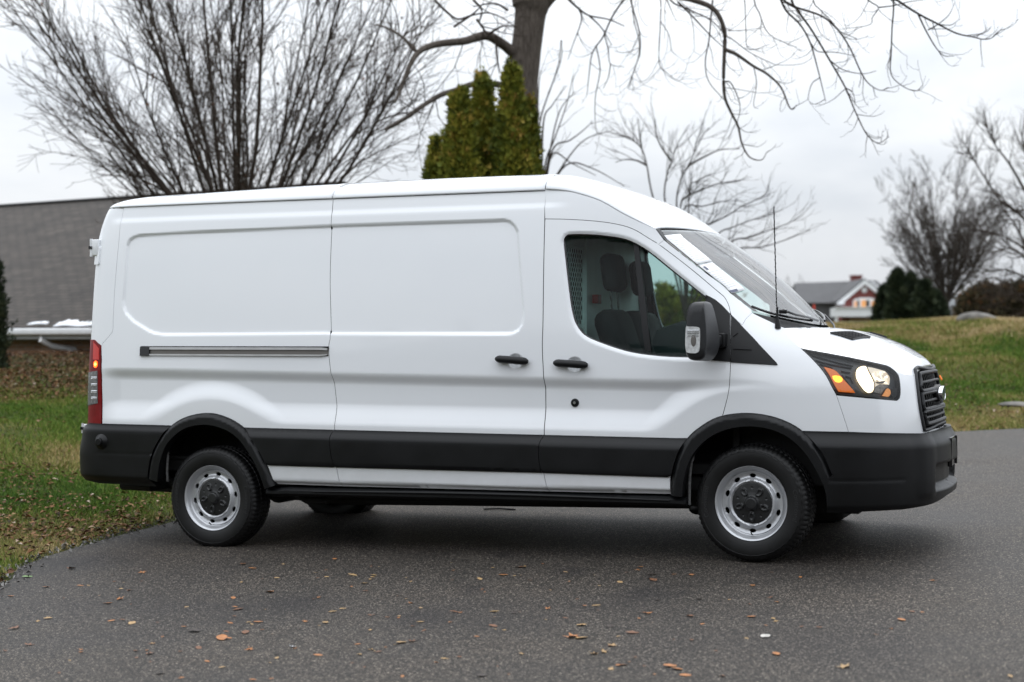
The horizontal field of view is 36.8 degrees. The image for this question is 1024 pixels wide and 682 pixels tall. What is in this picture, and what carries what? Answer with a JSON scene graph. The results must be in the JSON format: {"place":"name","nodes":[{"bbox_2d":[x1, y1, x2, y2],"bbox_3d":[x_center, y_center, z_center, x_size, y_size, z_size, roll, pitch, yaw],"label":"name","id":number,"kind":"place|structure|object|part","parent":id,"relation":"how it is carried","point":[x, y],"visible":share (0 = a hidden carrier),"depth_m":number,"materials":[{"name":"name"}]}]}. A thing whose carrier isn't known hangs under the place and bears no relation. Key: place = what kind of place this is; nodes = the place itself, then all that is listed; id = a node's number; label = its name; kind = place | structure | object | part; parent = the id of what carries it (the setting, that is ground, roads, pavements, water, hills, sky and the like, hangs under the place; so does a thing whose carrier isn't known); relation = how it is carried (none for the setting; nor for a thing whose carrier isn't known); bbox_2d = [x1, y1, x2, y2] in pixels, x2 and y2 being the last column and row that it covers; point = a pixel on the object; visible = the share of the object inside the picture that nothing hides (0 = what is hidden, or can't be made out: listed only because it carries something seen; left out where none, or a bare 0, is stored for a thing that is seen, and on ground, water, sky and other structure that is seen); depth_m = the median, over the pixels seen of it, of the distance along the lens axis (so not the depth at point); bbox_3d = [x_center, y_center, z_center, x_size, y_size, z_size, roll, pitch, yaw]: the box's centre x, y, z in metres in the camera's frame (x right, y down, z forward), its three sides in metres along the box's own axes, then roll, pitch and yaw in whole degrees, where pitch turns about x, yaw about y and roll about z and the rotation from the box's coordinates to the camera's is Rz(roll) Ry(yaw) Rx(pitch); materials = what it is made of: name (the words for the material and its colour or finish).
{"place":"outdoors","nodes":[
{"label":"outdoors","id":0,"kind":"place"},
{"bbox_2d":[0,429,1023,681],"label":"driveway","id":1,"kind":"structure","parent":0,"point":[948,569],"depth_m":8.23,"materials":[{"name":"grey asphalt"}]},
{"bbox_2d":[216,634,227,639],"bbox_3d":[-1.405,1.435,7.452,0.054,0.009,0.090,-5,7,-20],"label":"fallen leaf","id":2,"kind":"object","parent":1,"relation":"on","point":[222,637],"visible":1,"depth_m":7.46,"materials":[{"name":"orange plant"}]},
{"bbox_2d":[484,508,515,509],"bbox_3d":[-0.095,1.308,11.980,0.254,0.016,0.038,0,0,7],"label":"stick","id":3,"kind":"object","parent":1,"relation":"on","point":[498,508],"visible":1,"depth_m":11.98,"materials":[{"name":"black"}]},
{"bbox_2d":[80,174,957,561],"bbox_3d":[-0.007,0.162,10.769,6.004,2.530,2.597,0,0,22],"label":"cargo van","id":4,"kind":"object","parent":1,"relation":"on","point":[368,346],"visible":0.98,"depth_m":9.92,"materials":[{"name":"white paint"}]},
{"bbox_3d":[-0.497,-0.174,9.975,1.571,1.555,0.170,0,0,22],"label":"sliding door","id":5,"kind":"part","parent":4,"relation":"part of","materials":[{"name":"white paint"}]},
{"bbox_3d":[0.759,-0.283,9.492,0.972,0.806,0.154,0,0,22],"label":"window frame","id":6,"kind":"part","parent":4,"relation":"part of","materials":[{"name":"black rubber"}]},
{"bbox_3d":[0.763,-0.083,9.468,1.214,1.372,0.174,0,0,22],"label":"front door","id":7,"kind":"part","parent":4,"relation":"part of","materials":[{"name":"white paint"}]},
{"bbox_3d":[1.431,-0.283,11.156,0.972,0.806,0.154,0,0,22],"label":"window frame","id":8,"kind":"part","parent":4,"relation":"part of","materials":[{"name":"black"}]},
{"bbox_3d":[1.450,-0.083,11.170,1.214,1.372,0.174,0,0,22],"label":"front door","id":9,"kind":"part","parent":4,"relation":"part of","materials":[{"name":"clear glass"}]},
{"bbox_2d":[834,663,850,667],"bbox_3d":[1.389,1.360,6.446,0.080,0.009,0.050,-6,3,-21],"label":"fallen leaf","id":10,"kind":"object","parent":1,"relation":"on","point":[842,666],"visible":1,"depth_m":6.45,"materials":[{"name":"beige plant"}]},
{"bbox_2d":[0,315,1023,582],"bbox_3d":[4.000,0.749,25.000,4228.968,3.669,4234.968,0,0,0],"label":"ground","id":11,"kind":"structure","parent":0,"point":[26,434],"depth_m":17.77,"materials":[{"name":"green plant"}]},
{"bbox_2d":[0,259,17,368],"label":"conifer","id":12,"kind":"object","parent":11,"relation":"on","point":[4,342],"visible":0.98,"depth_m":22.49,"materials":[{"name":"green plant"}]},
{"bbox_2d":[0,516,176,596],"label":"edge gravel","id":13,"kind":"structure","parent":11,"relation":"on","point":[62,546],"depth_m":10.50,"materials":[{"name":"grey gravel"}]},
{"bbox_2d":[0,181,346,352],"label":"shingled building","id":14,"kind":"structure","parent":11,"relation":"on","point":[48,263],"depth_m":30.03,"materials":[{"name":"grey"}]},
{"bbox_2d":[0,0,486,221],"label":"bare tree","id":15,"kind":"object","parent":11,"relation":"on","point":[240,175],"visible":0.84,"depth_m":24.35,"materials":[{"name":"brown plant"}]},
{"bbox_2d":[420,132,442,178],"bbox_3d":[-0.953,-0.837,20.328,0.881,3.895,0.983,0,0,44],"label":"conifer","id":16,"kind":"object","parent":11,"relation":"on","point":[430,165],"visible":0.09,"depth_m":20.22,"materials":[{"name":"green plant"}]},
{"bbox_2d":[434,83,488,178],"bbox_3d":[-0.648,-1.082,19.794,1.192,4.505,1.105,0,0,-39],"label":"conifer","id":17,"kind":"object","parent":11,"relation":"on","point":[458,158],"visible":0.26,"depth_m":19.66,"materials":[{"name":"green plant"}]},
{"bbox_2d":[470,65,498,176],"bbox_3d":[-0.409,-1.313,20.619,1.031,4.807,1.033,0,0,0],"label":"conifer","id":18,"kind":"object","parent":11,"relation":"on","point":[482,95],"visible":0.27,"depth_m":20.46,"materials":[{"name":"green plant"}]},
{"bbox_2d":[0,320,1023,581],"bbox_3d":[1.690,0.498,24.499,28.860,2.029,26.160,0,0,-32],"label":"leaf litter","id":19,"kind":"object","parent":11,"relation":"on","point":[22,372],"visible":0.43,"depth_m":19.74,"materials":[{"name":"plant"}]},
{"bbox_2d":[484,55,541,175],"bbox_3d":[-0.010,-1.274,19.904,1.087,4.857,1.084,0,0,43],"label":"conifer","id":20,"kind":"object","parent":11,"relation":"on","point":[512,150],"visible":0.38,"depth_m":19.75,"materials":[{"name":"green plant"}]},
{"bbox_2d":[525,91,545,173],"bbox_3d":[0.237,-1.077,20.386,0.900,4.529,0.895,0,0,0],"label":"conifer","id":21,"kind":"object","parent":11,"relation":"on","point":[536,142],"visible":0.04,"depth_m":20.32,"materials":[{"name":"green plant"}]},
{"bbox_2d":[538,42,628,186],"bbox_3d":[1.038,-3.223,24.086,1.502,2.935,0.754,0,0,-12],"label":"sapling","id":22,"kind":"object","parent":11,"relation":"on","point":[550,153],"visible":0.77,"depth_m":23.99,"materials":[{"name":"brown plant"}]},
{"bbox_2d":[653,280,684,326],"bbox_3d":[3.129,-0.499,30.018,1.151,1.445,1.105,0,0,42],"label":"evergreen bush","id":23,"kind":"object","parent":11,"relation":"on","point":[669,306],"visible":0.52,"depth_m":29.80,"materials":[{"name":"green plant"}]},
{"bbox_2d":[328,0,1017,165],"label":"old tree","id":24,"kind":"object","parent":11,"relation":"on","point":[523,49],"visible":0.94,"depth_m":20.57,"materials":[{"name":"brown plant"}]},
{"bbox_2d":[586,92,830,321],"bbox_3d":[3.466,-1.730,27.008,4.328,5.530,1.405,0,0,0],"label":"bare tree","id":25,"kind":"object","parent":11,"relation":"on","point":[685,304],"visible":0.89,"depth_m":26.99,"materials":[{"name":"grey plant"}]},
{"bbox_2d":[688,281,747,305],"bbox_3d":[4.022,-0.537,30.983,1.600,1.685,1.700,0,0,9],"label":"evergreen bush","id":26,"kind":"object","parent":11,"relation":"on","point":[704,298],"visible":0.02,"depth_m":30.85,"materials":[{"name":"green plant"}]},
{"bbox_2d":[784,275,879,321],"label":"brick house","id":27,"kind":"structure","parent":11,"relation":"on","point":[853,298],"depth_m":129.64,"materials":[{"name":"brown"}]},
{"bbox_2d":[868,282,885,320],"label":"evergreen bush","id":28,"kind":"object","parent":11,"relation":"on","point":[878,306],"visible":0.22,"depth_m":50.80,"materials":[{"name":"green plant"}]},
{"bbox_2d":[879,264,910,320],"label":"evergreen bush","id":29,"kind":"object","parent":11,"relation":"on","point":[897,297],"visible":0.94,"depth_m":49.72,"materials":[{"name":"green plant"}]},
{"bbox_2d":[904,270,918,296],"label":"evergreen bush","id":30,"kind":"object","parent":11,"relation":"on","point":[913,278],"visible":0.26,"depth_m":50.78,"materials":[{"name":"green plant"}]},
{"bbox_2d":[905,277,941,318],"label":"evergreen bush","id":31,"kind":"object","parent":11,"relation":"on","point":[923,302],"visible":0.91,"depth_m":49.25,"materials":[{"name":"green plant"}]},
{"bbox_2d":[932,286,950,316],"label":"evergreen bush","id":32,"kind":"object","parent":11,"relation":"on","point":[944,310],"visible":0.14,"depth_m":49.75,"materials":[{"name":"green plant"}]},
{"bbox_2d":[870,139,1017,307],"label":"bare tree","id":33,"kind":"object","parent":11,"relation":"on","point":[940,278],"visible":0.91,"depth_m":51.59,"materials":[{"name":"grey plant"}]},
{"bbox_2d":[949,295,957,315],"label":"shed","id":34,"kind":"structure","parent":11,"relation":"on","point":[950,304],"depth_m":90.46,"materials":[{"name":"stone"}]},
{"bbox_2d":[927,315,1023,352],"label":"dry grass","id":35,"kind":"structure","parent":11,"relation":"on","point":[1010,324],"depth_m":30.07,"materials":[{"name":"plant"}]},
{"bbox_2d":[956,311,996,320],"bbox_3d":[10.159,-0.444,33.466,1.021,0.400,0.587,0,0,0],"label":"boulder","id":36,"kind":"object","parent":11,"relation":"on","point":[969,315],"visible":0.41,"depth_m":33.29,"materials":[{"name":"grey stone"}]},
{"bbox_2d":[948,275,1010,315],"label":"rusty shrub","id":37,"kind":"object","parent":11,"relation":"on","point":[968,295],"visible":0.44,"depth_m":43.60,"materials":[{"name":"brown plant"}]},
{"bbox_2d":[942,98,1023,316],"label":"bare tree","id":38,"kind":"object","parent":11,"relation":"on","point":[1014,211],"visible":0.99,"depth_m":37.00,"materials":[{"name":"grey plant"}]},
{"bbox_2d":[990,278,1023,317],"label":"rusty shrub","id":39,"kind":"object","parent":11,"relation":"on","point":[1017,304],"visible":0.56,"depth_m":41.76,"materials":[{"name":"brown plant"}]},
{"bbox_2d":[998,401,1023,406],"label":"flat stone","id":40,"kind":"object","parent":11,"relation":"on","point":[1012,403],"visible":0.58,"depth_m":20.19,"materials":[{"name":"grey stone"}]},
{"bbox_2d":[0,0,1023,315],"label":"sky","id":41,"kind":"structure","parent":0,"point":[813,152],"materials":[{"name":"white"}]}
]}

